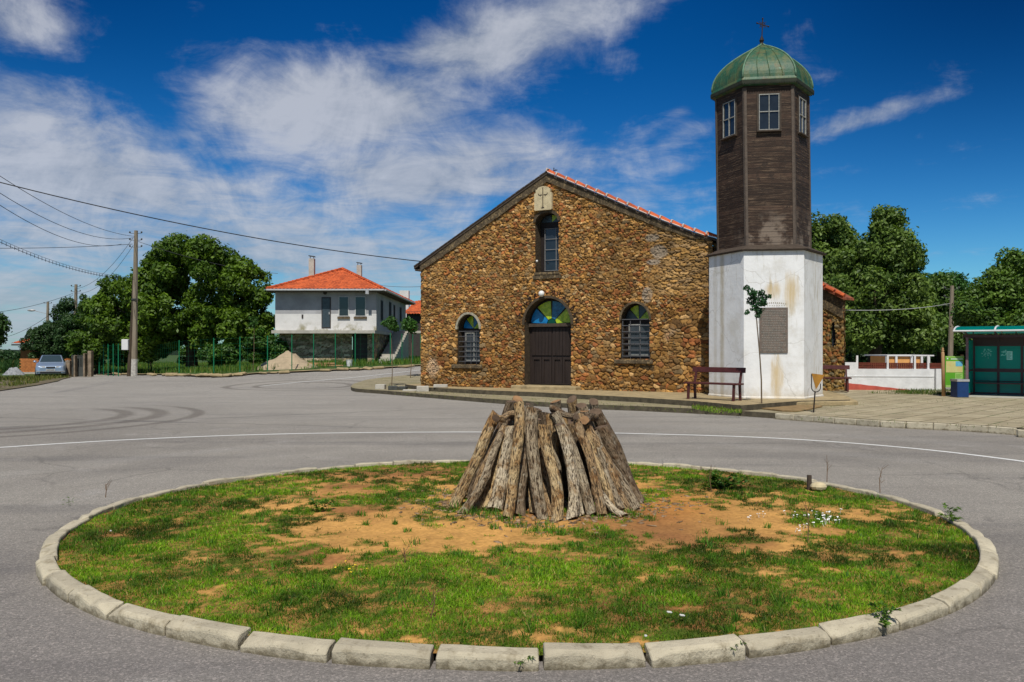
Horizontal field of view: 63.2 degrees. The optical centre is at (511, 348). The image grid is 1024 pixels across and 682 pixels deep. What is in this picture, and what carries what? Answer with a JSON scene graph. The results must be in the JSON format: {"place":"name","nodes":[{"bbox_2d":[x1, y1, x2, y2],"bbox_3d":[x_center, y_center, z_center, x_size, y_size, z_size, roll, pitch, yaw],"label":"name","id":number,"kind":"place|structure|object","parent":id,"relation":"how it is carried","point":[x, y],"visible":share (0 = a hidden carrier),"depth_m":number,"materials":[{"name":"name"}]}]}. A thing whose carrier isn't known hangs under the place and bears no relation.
{"place":"outdoors","nodes":[
{"label":"outdoors","id":0,"kind":"place"},
{"bbox_2d":[0,376,70,389],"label":"dirt shoulder","id":1,"kind":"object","parent":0,"point":[28,384],"visible":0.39,"depth_m":38.07},
{"bbox_2d":[0,311,12,349],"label":"walnut tree","id":2,"kind":"object","parent":1,"relation":"on","point":[5,322],"visible":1,"depth_m":44.23,"materials":[{"name":"green plant"}]},
{"bbox_2d":[0,355,420,376],"bbox_3d":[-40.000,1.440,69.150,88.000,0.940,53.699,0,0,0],"label":"grass plot","id":3,"kind":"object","parent":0,"point":[292,370],"depth_m":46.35,"materials":[{"name":"green plant"}]},
{"bbox_2d":[20,359,38,373],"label":"brick wall","id":4,"kind":"structure","parent":3,"relation":"on","point":[28,366],"depth_m":60.00,"materials":[{"name":"brick"}]},
{"bbox_2d":[0,374,68,387],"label":"verge grass","id":5,"kind":"structure","parent":3,"relation":"on","point":[30,379],"depth_m":43.21,"materials":[{"name":"green plant"}]},
{"bbox_2d":[0,357,87,372],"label":"brick wall","id":6,"kind":"structure","parent":3,"relation":"on","point":[6,365],"depth_m":64.29,"materials":[{"name":"orange brick"}]},
{"bbox_2d":[18,304,71,358],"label":"conifer","id":7,"kind":"object","parent":3,"relation":"on","point":[41,338],"visible":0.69,"depth_m":67.15,"materials":[{"name":"green plant"}]},
{"bbox_2d":[33,355,68,375],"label":"parked car","id":8,"kind":"object","parent":3,"relation":"on","point":[50,364],"visible":0.92,"depth_m":54.37,"materials":[{"name":"silver metal"}]},
{"bbox_2d":[65,351,93,376],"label":"gate posts","id":9,"kind":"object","parent":3,"relation":"on","point":[74,369],"depth_m":55.18,"materials":[{"name":"concrete"}]},
{"bbox_2d":[53,293,109,368],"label":"conifer","id":10,"kind":"object","parent":3,"relation":"on","point":[65,325],"visible":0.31,"depth_m":63.41,"materials":[{"name":"green plant"}]},
{"bbox_2d":[62,295,147,373],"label":"fruit tree","id":11,"kind":"object","parent":3,"relation":"on","point":[74,338],"visible":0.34,"depth_m":58.81,"materials":[{"name":"green plant"}]},
{"bbox_2d":[85,232,274,367],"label":"walnut tree","id":12,"kind":"object","parent":3,"relation":"on","point":[164,282],"visible":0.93,"depth_m":55.84,"materials":[{"name":"green plant"}]},
{"bbox_2d":[195,342,238,367],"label":"shrub","id":13,"kind":"object","parent":3,"relation":"on","point":[225,356],"visible":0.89,"depth_m":53.86,"materials":[{"name":"green plant"}]},
{"bbox_2d":[95,333,420,375],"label":"wire fence","id":14,"kind":"object","parent":3,"relation":"on","point":[240,354],"visible":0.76,"depth_m":47.30,"materials":[{"name":"green metal"}]},
{"bbox_2d":[242,327,276,363],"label":"shrub","id":15,"kind":"object","parent":3,"relation":"on","point":[252,345],"visible":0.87,"depth_m":54.92,"materials":[{"name":"green plant"}]},
{"bbox_2d":[269,338,288,359],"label":"shrub","id":16,"kind":"object","parent":3,"relation":"on","point":[280,346],"visible":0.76,"depth_m":53.80,"materials":[{"name":"green plant"}]},
{"bbox_2d":[257,351,314,369],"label":"sand heap","id":17,"kind":"object","parent":3,"relation":"on","point":[282,361],"visible":0.9,"depth_m":46.18,"materials":[{"name":"beige sand"}]},
{"bbox_2d":[400,290,420,356],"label":"house","id":18,"kind":"structure","parent":3,"relation":"on","point":[413,311],"depth_m":76.60,"materials":[{"name":"ceramic"}]},
{"bbox_2d":[17,352,965,378],"bbox_3d":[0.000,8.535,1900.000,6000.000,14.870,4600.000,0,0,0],"label":"ground","id":19,"kind":"structure","parent":0,"point":[170,358],"depth_m":972.79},
{"bbox_2d":[266,255,420,362],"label":"house","id":20,"kind":"structure","parent":19,"relation":"on","point":[345,305],"depth_m":54.29,"materials":[{"name":"paint"}]},
{"bbox_2d":[321,297,330,327],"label":"balcony door","id":21,"kind":"structure","parent":20,"relation":"in","point":[325,301],"depth_m":53.96,"materials":[{"name":"grey glass"}]},
{"bbox_2d":[337,296,349,318],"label":"window","id":22,"kind":"structure","parent":20,"relation":"in","point":[343,301],"depth_m":53.96,"materials":[{"name":"grey glass"}]},
{"bbox_2d":[353,334,366,362],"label":"ground floor door","id":23,"kind":"structure","parent":20,"relation":"in","point":[361,339],"depth_m":54.50,"materials":[{"name":"metal"}]},
{"bbox_2d":[354,296,366,318],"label":"window","id":24,"kind":"structure","parent":20,"relation":"in","point":[360,301],"depth_m":53.96,"materials":[{"name":"grey glass"}]},
{"bbox_2d":[811,209,861,294],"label":"lime tree","id":25,"kind":"object","parent":19,"relation":"on","point":[835,231],"visible":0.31,"depth_m":49.16,"materials":[{"name":"green plant"}]},
{"bbox_2d":[845,339,913,365],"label":"background tree","id":26,"kind":"object","parent":19,"relation":"on","point":[850,357],"visible":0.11,"depth_m":61.26,"materials":[{"name":"green plant"}]},
{"bbox_2d":[825,204,948,365],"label":"lime tree","id":27,"kind":"object","parent":19,"relation":"on","point":[882,262],"visible":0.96,"depth_m":45.05,"materials":[{"name":"green plant"}]},
{"bbox_2d":[864,355,933,368],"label":"park building","id":28,"kind":"structure","parent":19,"relation":"on","point":[893,358],"depth_m":40.00,"materials":[{"name":"white"}]},
{"bbox_2d":[895,271,972,368],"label":"lime tree","id":29,"kind":"object","parent":19,"relation":"on","point":[939,284],"visible":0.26,"depth_m":49.28,"materials":[{"name":"green plant"}]},
{"bbox_2d":[923,268,970,298],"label":"acacia tree","id":30,"kind":"object","parent":19,"relation":"on","point":[958,280],"visible":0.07,"depth_m":73.41,"materials":[{"name":"green plant"}]},
{"bbox_2d":[943,286,959,355],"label":"utility pole","id":31,"kind":"object","parent":19,"relation":"on","point":[950,337],"visible":0.66,"depth_m":41.92,"materials":[{"name":"concrete"}]},
{"bbox_2d":[944,246,1023,334],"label":"lime tree","id":32,"kind":"object","parent":19,"relation":"on","point":[995,297],"visible":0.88,"depth_m":37.47,"materials":[{"name":"green plant"}]},
{"bbox_2d":[0,366,1023,681],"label":"road","id":33,"kind":"structure","parent":0,"point":[306,420],"depth_m":11.43,"materials":[{"name":"grey asphalt"}]},
{"bbox_2d":[35,555,60,585],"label":"kerbstone","id":34,"kind":"object","parent":33,"relation":"on","point":[46,566],"visible":0.67,"depth_m":5.96,"materials":[{"name":"concrete"}]},
{"bbox_2d":[41,528,69,548],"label":"kerbstone","id":35,"kind":"object","parent":33,"relation":"on","point":[56,536],"visible":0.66,"depth_m":6.90,"materials":[{"name":"concrete"}]},
{"bbox_2d":[46,570,84,602],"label":"kerbstone","id":36,"kind":"object","parent":33,"relation":"on","point":[61,584],"visible":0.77,"depth_m":5.56,"materials":[{"name":"concrete"}]},
{"bbox_2d":[69,585,123,619],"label":"kerbstone","id":37,"kind":"object","parent":33,"relation":"on","point":[89,599],"visible":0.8,"depth_m":5.21,"materials":[{"name":"concrete"}]},
{"bbox_2d":[121,230,142,375],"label":"utility pole","id":38,"kind":"object","parent":33,"relation":"on","point":[130,344],"visible":0.92,"depth_m":50.87,"materials":[{"name":"concrete"}]},
{"bbox_2d":[109,603,179,635],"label":"kerbstone","id":39,"kind":"object","parent":33,"relation":"on","point":[151,621],"visible":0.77,"depth_m":4.90,"materials":[{"name":"concrete"}]},
{"bbox_2d":[166,615,250,650],"bbox_3d":[-1.716,1.622,4.699,0.530,0.147,0.139,0,0,25],"label":"kerbstone","id":40,"kind":"object","parent":33,"relation":"on","point":[205,632],"visible":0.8,"depth_m":4.64,"materials":[{"name":"concrete"}]},
{"bbox_2d":[240,631,335,662],"bbox_3d":[-1.211,1.636,4.494,0.530,0.146,0.138,0,0,18],"label":"kerbstone","id":41,"kind":"object","parent":33,"relation":"on","point":[294,647],"visible":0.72,"depth_m":4.44,"materials":[{"name":"concrete"}]},
{"bbox_2d":[332,637,433,669],"bbox_3d":[-0.675,1.626,4.374,0.530,0.145,0.139,1,-1,9],"label":"kerbstone","id":42,"kind":"object","parent":33,"relation":"on","point":[360,652],"visible":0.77,"depth_m":4.32,"materials":[{"name":"concrete"}]},
{"bbox_2d":[436,644,538,670],"bbox_3d":[-0.125,1.633,4.319,0.530,0.146,0.136,1,1,3],"label":"kerbstone","id":43,"kind":"object","parent":33,"relation":"on","point":[468,657],"visible":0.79,"depth_m":4.27,"materials":[{"name":"concrete"}]},
{"bbox_2d":[0,432,1023,461],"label":"road marking","id":44,"kind":"object","parent":33,"relation":"on","point":[626,433],"visible":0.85,"depth_m":15.03,"materials":[{"name":"paint"}]},
{"bbox_2d":[351,374,836,418],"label":"platform","id":45,"kind":"structure","parent":33,"relation":"on","point":[368,385],"depth_m":24.89,"materials":[{"name":"concrete"}]},
{"bbox_2d":[380,316,399,385],"bbox_3d":[-4.881,0.094,33.517,0.750,2.954,0.685,0,0,37],"label":"sapling","id":46,"kind":"object","parent":45,"relation":"on","point":[389,323],"visible":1,"depth_m":33.40,"materials":[{"name":"green plant"}]},
{"bbox_2d":[400,316,417,377],"bbox_3d":[-4.807,-0.052,38.890,0.900,2.963,0.939,0,0,0],"label":"sapling","id":47,"kind":"object","parent":45,"relation":"on","point":[408,324],"visible":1,"depth_m":38.78,"materials":[{"name":"green plant"}]},
{"bbox_2d":[405,383,849,411],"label":"terrace","id":48,"kind":"structure","parent":45,"relation":"on","point":[701,399],"depth_m":23.98,"materials":[{"name":"concrete"}]},
{"bbox_2d":[684,367,745,400],"bbox_3d":[5.439,0.955,22.351,1.610,0.893,0.507,0,0,45],"label":"bench","id":49,"kind":"object","parent":48,"relation":"on","point":[696,370],"visible":0.94,"depth_m":22.36,"materials":[{"name":"red paint"}]},
{"bbox_2d":[743,284,771,402],"bbox_3d":[6.146,-0.092,20.855,0.700,3.045,0.464,0,0,0],"label":"sapling","id":50,"kind":"object","parent":48,"relation":"on","point":[759,302],"visible":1,"depth_m":20.85,"materials":[{"name":"green plant"}]},
{"bbox_2d":[414,168,853,392],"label":"church","id":51,"kind":"structure","parent":45,"relation":"on","point":[546,280],"depth_m":28.05,"materials":[{"name":"stone"}]},
{"bbox_2d":[0,182,420,261],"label":"cable","id":52,"kind":"object","parent":51,"relation":"attached to","point":[201,227],"visible":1,"depth_m":26.96,"materials":[{"name":"black rubber"}]},
{"bbox_2d":[451,315,481,368],"bbox_3d":[-1.524,-0.250,29.878,1.259,1.938,0.500,0,0,28],"label":"window","id":53,"kind":"structure","parent":51,"relation":"in","point":[471,331],"depth_m":29.99,"materials":[{"name":"metal"}]},
{"bbox_2d":[534,214,558,274],"bbox_3d":[1.275,-3.548,28.412,0.923,2.118,0.500,0,0,28],"label":"window","id":54,"kind":"structure","parent":51,"relation":"in","point":[549,224],"depth_m":28.59,"materials":[{"name":"glass"}]},
{"bbox_2d":[529,299,570,384],"bbox_3d":[1.371,-0.217,28.548,1.721,2.957,0.190,0,0,28],"label":"door","id":55,"kind":"structure","parent":51,"relation":"in","point":[550,343],"depth_m":28.59,"materials":[{"name":"brown wood"}]},
{"bbox_2d":[614,304,652,363],"bbox_3d":[3.997,-0.474,26.942,1.303,1.948,0.500,0,0,28],"label":"window","id":56,"kind":"structure","parent":51,"relation":"in","point":[637,325],"depth_m":27.04,"materials":[{"name":"metal"}]},
{"bbox_2d":[761,405,821,411],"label":"bare soil","id":57,"kind":"structure","parent":45,"relation":"on","point":[796,408],"depth_m":20.54,"materials":[{"name":"beige soil"}]},
{"bbox_2d":[796,390,857,405],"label":"plinth slab","id":58,"kind":"structure","parent":45,"relation":"on","point":[837,403],"depth_m":22.08,"materials":[{"name":"concrete"}]},
{"bbox_2d":[705,18,826,398],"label":"bell tower","id":59,"kind":"structure","parent":58,"relation":"on","point":[762,92],"depth_m":23.11,"materials":[{"name":"white paint"}]},
{"bbox_2d":[720,97,736,140],"bbox_3d":[6.179,-6.540,23.751,0.100,1.080,0.670,0,0,-22],"label":"window","id":60,"kind":"structure","parent":59,"relation":"in","point":[729,109],"depth_m":23.76,"materials":[{"name":"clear glass"}]},
{"bbox_2d":[757,92,781,131],"bbox_3d":[7.119,-6.540,23.022,0.670,1.080,0.100,0,0,8],"label":"window","id":61,"kind":"structure","parent":59,"relation":"in","point":[768,105],"depth_m":23.06,"materials":[{"name":"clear glass"}]},
{"bbox_2d":[798,95,808,137],"bbox_3d":[8.219,-6.540,23.471,0.100,1.080,0.670,0,0,38],"label":"window","id":62,"kind":"structure","parent":59,"relation":"in","point":[802,104],"depth_m":23.48,"materials":[{"name":"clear glass"}]},
{"bbox_2d":[823,365,851,391],"bbox_3d":[10.803,1.025,28.513,1.500,0.893,0.507,0,0,14],"label":"bench","id":63,"kind":"object","parent":45,"relation":"on","point":[846,367],"visible":0.54,"depth_m":28.50,"materials":[{"name":"red paint"}]},
{"bbox_2d":[543,642,645,670],"bbox_3d":[0.424,1.623,4.342,0.530,0.147,0.138,1,-1,-5],"label":"kerbstone","id":64,"kind":"object","parent":33,"relation":"on","point":[576,656],"visible":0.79,"depth_m":4.29,"materials":[{"name":"concrete"}]},
{"bbox_2d":[645,634,745,667],"bbox_3d":[0.970,1.623,4.409,0.530,0.147,0.137,-1,-1,-12],"label":"kerbstone","id":65,"kind":"object","parent":33,"relation":"on","point":[693,651],"visible":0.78,"depth_m":4.36,"materials":[{"name":"concrete"}]},
{"bbox_2d":[738,626,830,657],"bbox_3d":[1.495,1.637,4.569,0.530,0.147,0.139,1,0,-19],"label":"kerbstone","id":66,"kind":"object","parent":33,"relation":"on","point":[783,642],"visible":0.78,"depth_m":4.52,"materials":[{"name":"concrete"}]},
{"bbox_2d":[818,611,898,645],"bbox_3d":[1.995,1.628,4.783,0.530,0.146,0.138,1,0,-26],"label":"kerbstone","id":67,"kind":"object","parent":33,"relation":"on","point":[853,629],"visible":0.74,"depth_m":4.72,"materials":[{"name":"concrete"}]},
{"bbox_2d":[861,600,902,627],"bbox_3d":[2.157,1.541,4.815,0.208,0.126,0.204,0,0,-18],"label":"weed","id":68,"kind":"object","parent":67,"relation":"on","point":[884,621],"visible":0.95,"depth_m":4.83,"materials":[{"name":"green plant"}]},
{"bbox_2d":[887,598,948,630],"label":"kerbstone","id":69,"kind":"object","parent":33,"relation":"on","point":[919,613],"visible":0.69,"depth_m":5.01,"materials":[{"name":"concrete"}]},
{"bbox_2d":[930,580,979,613],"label":"kerbstone","id":70,"kind":"object","parent":33,"relation":"on","point":[958,595],"visible":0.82,"depth_m":5.32,"materials":[{"name":"concrete"}]},
{"bbox_2d":[964,566,995,595],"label":"kerbstone","id":71,"kind":"object","parent":33,"relation":"on","point":[983,579],"visible":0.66,"depth_m":5.71,"materials":[{"name":"concrete"}]},
{"bbox_2d":[972,535,997,555],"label":"kerbstone","id":72,"kind":"object","parent":33,"relation":"on","point":[983,543],"visible":0.57,"depth_m":6.62,"materials":[{"name":"concrete"}]},
{"bbox_2d":[977,550,998,578],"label":"kerbstone","id":73,"kind":"object","parent":33,"relation":"on","point":[989,561],"visible":0.69,"depth_m":6.09,"materials":[{"name":"concrete"}]},
{"bbox_2d":[0,0,1023,349],"label":"sky","id":74,"kind":"structure","parent":0,"point":[384,128],"materials":[{"name":"blue"}]},
{"bbox_2d":[57,462,979,654],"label":"island soil","id":75,"kind":"structure","parent":0,"point":[466,536],"depth_m":6.58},
{"bbox_2d":[449,410,497,506],"bbox_3d":[-0.357,1.110,8.345,0.142,1.047,0.133,30,-13,-23],"label":"log","id":76,"kind":"object","parent":75,"relation":"on","point":[466,479],"visible":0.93,"depth_m":8.29,"materials":[{"name":"brown wood"}]},
{"bbox_2d":[457,431,504,513],"bbox_3d":[-0.267,1.205,8.069,0.149,0.935,0.100,0,-35,45],"label":"log","id":77,"kind":"object","parent":75,"relation":"on","point":[474,496],"visible":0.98,"depth_m":8.01,"materials":[{"name":"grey wood"}]},
{"bbox_2d":[473,444,500,510],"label":"log","id":78,"kind":"object","parent":75,"relation":"on","point":[481,499],"visible":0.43,"depth_m":8.08,"materials":[{"name":"brown wood"}]},
{"bbox_2d":[466,400,516,497],"bbox_3d":[-0.229,1.057,8.665,0.139,1.152,0.140,24,3,6],"label":"log","id":79,"kind":"object","parent":75,"relation":"on","point":[509,405],"visible":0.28,"depth_m":8.62,"materials":[{"name":"brown wood"}]},
{"bbox_2d":[486,426,513,510],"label":"log","id":80,"kind":"object","parent":75,"relation":"on","point":[498,495],"visible":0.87,"depth_m":8.12,"materials":[{"name":"brown wood"}]},
{"bbox_2d":[502,401,524,517],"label":"log","id":81,"kind":"object","parent":75,"relation":"on","point":[515,460],"visible":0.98,"depth_m":7.78,"materials":[{"name":"brown wood"}]},
{"bbox_2d":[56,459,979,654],"bbox_3d":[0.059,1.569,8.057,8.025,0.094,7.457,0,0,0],"label":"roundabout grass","id":82,"kind":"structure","parent":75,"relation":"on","point":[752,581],"depth_m":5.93,"materials":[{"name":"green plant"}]},
{"bbox_2d":[514,435,528,515],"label":"log","id":83,"kind":"object","parent":75,"relation":"on","point":[521,490],"visible":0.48,"depth_m":7.85,"materials":[{"name":"brown wood"}]},
{"bbox_2d":[524,407,548,519],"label":"log","id":84,"kind":"object","parent":75,"relation":"on","point":[532,448],"visible":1,"depth_m":7.77,"materials":[{"name":"brown wood"}]},
{"bbox_2d":[538,431,550,515],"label":"log","id":85,"kind":"object","parent":75,"relation":"on","point":[546,487],"visible":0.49,"depth_m":7.93,"materials":[{"name":"brown wood"}]},
{"bbox_2d":[380,485,711,542],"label":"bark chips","id":86,"kind":"object","parent":75,"relation":"on","point":[594,519],"visible":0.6,"depth_m":7.76,"materials":[{"name":"wood"}]},
{"bbox_2d":[538,424,563,520],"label":"log","id":87,"kind":"object","parent":75,"relation":"on","point":[556,485],"visible":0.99,"depth_m":7.67,"materials":[{"name":"brown wood"}]},
{"bbox_2d":[546,413,557,487],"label":"log","id":88,"kind":"object","parent":75,"relation":"on","point":[552,424],"visible":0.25,"depth_m":8.37,"materials":[{"name":"brown wood"}]},
{"bbox_2d":[559,442,568,497],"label":"log","id":89,"kind":"object","parent":75,"relation":"on","point":[564,477],"visible":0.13,"depth_m":8.73,"materials":[{"name":"brown wood"}]},
{"bbox_2d":[555,423,579,519],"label":"log","id":90,"kind":"object","parent":75,"relation":"on","point":[572,476],"visible":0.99,"depth_m":7.72,"materials":[{"name":"brown wood"}]},
{"bbox_2d":[550,410,595,515],"bbox_3d":[0.602,1.089,7.988,0.124,1.097,0.144,0,-28,-42],"label":"log","id":91,"kind":"object","parent":75,"relation":"on","point":[585,490],"visible":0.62,"depth_m":7.88,"materials":[{"name":"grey wood"}]},
{"bbox_2d":[572,421,606,516],"bbox_3d":[0.753,1.148,7.939,0.133,0.948,0.122,0,-26,-30],"label":"log","id":92,"kind":"object","parent":75,"relation":"on","point":[596,486],"visible":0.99,"depth_m":7.89,"materials":[{"name":"brown wood"}]},
{"bbox_2d":[584,423,615,513],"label":"log","id":93,"kind":"object","parent":75,"relation":"on","point":[606,487],"visible":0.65,"depth_m":8.06,"materials":[{"name":"brown wood"}]},
{"bbox_2d":[575,413,631,510],"bbox_3d":[0.908,1.114,8.212,0.139,1.066,0.142,-34,-17,27],"label":"log","id":94,"kind":"object","parent":75,"relation":"on","point":[612,470],"visible":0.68,"depth_m":8.16,"materials":[{"name":"brown wood"}]},
{"bbox_2d":[595,429,624,510],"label":"log","id":95,"kind":"object","parent":75,"relation":"on","point":[619,504],"visible":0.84,"depth_m":8.10,"materials":[{"name":"brown wood"}]},
{"bbox_2d":[589,408,637,486],"bbox_3d":[1.107,1.117,8.920,0.172,1.060,0.175,-32,14,-23],"label":"log","id":96,"kind":"object","parent":75,"relation":"on","point":[602,420],"visible":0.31,"depth_m":8.83,"materials":[{"name":"brown wood"}]},
{"bbox_2d":[594,425,644,502],"bbox_3d":[1.102,1.186,8.525,0.171,0.888,0.168,-28,-4,8],"label":"log","id":97,"kind":"object","parent":75,"relation":"on","point":[608,439],"visible":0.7,"depth_m":8.47,"materials":[{"name":"brown wood"}]},
{"bbox_2d":[613,463,640,509],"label":"log","id":98,"kind":"object","parent":75,"relation":"on","point":[633,502],"visible":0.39,"depth_m":8.15,"materials":[{"name":"wood"}]},
{"bbox_2d":[700,472,749,488],"bbox_3d":[2.397,1.494,9.320,0.589,0.217,0.443,0,0,0],"label":"weed","id":99,"kind":"object","parent":75,"relation":"on","point":[718,483],"visible":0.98,"depth_m":9.36,"materials":[{"name":"green plant"}]},
{"bbox_2d":[786,390,1023,427],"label":"pavement","id":100,"kind":"structure","parent":0,"point":[935,408],"depth_m":20.52,"materials":[{"name":"beige tile"}]},
{"bbox_2d":[845,362,941,390],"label":"boundary wall","id":101,"kind":"structure","parent":100,"relation":"on","point":[883,379],"depth_m":30.09,"materials":[{"name":"white paint"}]},
{"bbox_2d":[856,355,940,368],"bbox_3d":[14.050,0.502,30.179,3.038,0.485,0.130,0,0,6],"label":"wooden fence","id":102,"kind":"object","parent":101,"relation":"on","point":[914,365],"visible":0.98,"depth_m":30.19,"materials":[{"name":"white wood"}]},
{"bbox_2d":[870,388,950,394],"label":"wall foot grass","id":103,"kind":"structure","parent":100,"relation":"on","point":[922,392],"depth_m":27.97,"materials":[{"name":"green plant"}]},
{"bbox_2d":[941,348,963,395],"bbox_3d":[13.869,0.763,26.190,0.740,1.576,0.119,0,0,-3],"label":"map board","id":104,"kind":"object","parent":100,"relation":"on","point":[952,367],"visible":0.91,"depth_m":26.15,"materials":[{"name":"green plastic"}]},
{"bbox_2d":[950,379,969,397],"bbox_3d":[13.808,1.238,25.662,0.375,0.583,0.430,0,0,0],"label":"litter bin","id":105,"kind":"object","parent":100,"relation":"on","point":[959,388],"visible":0.97,"depth_m":25.46,"materials":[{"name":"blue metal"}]},
{"bbox_2d":[969,394,1023,398],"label":"shelter pad","id":106,"kind":"object","parent":100,"relation":"on","point":[997,396],"visible":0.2,"depth_m":25.79,"materials":[{"name":"concrete"}]},
{"bbox_2d":[953,325,1023,395],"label":"bus shelter","id":107,"kind":"object","parent":106,"relation":"on","point":[1002,356],"visible":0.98,"depth_m":26.60,"materials":[{"name":"teal metal"}]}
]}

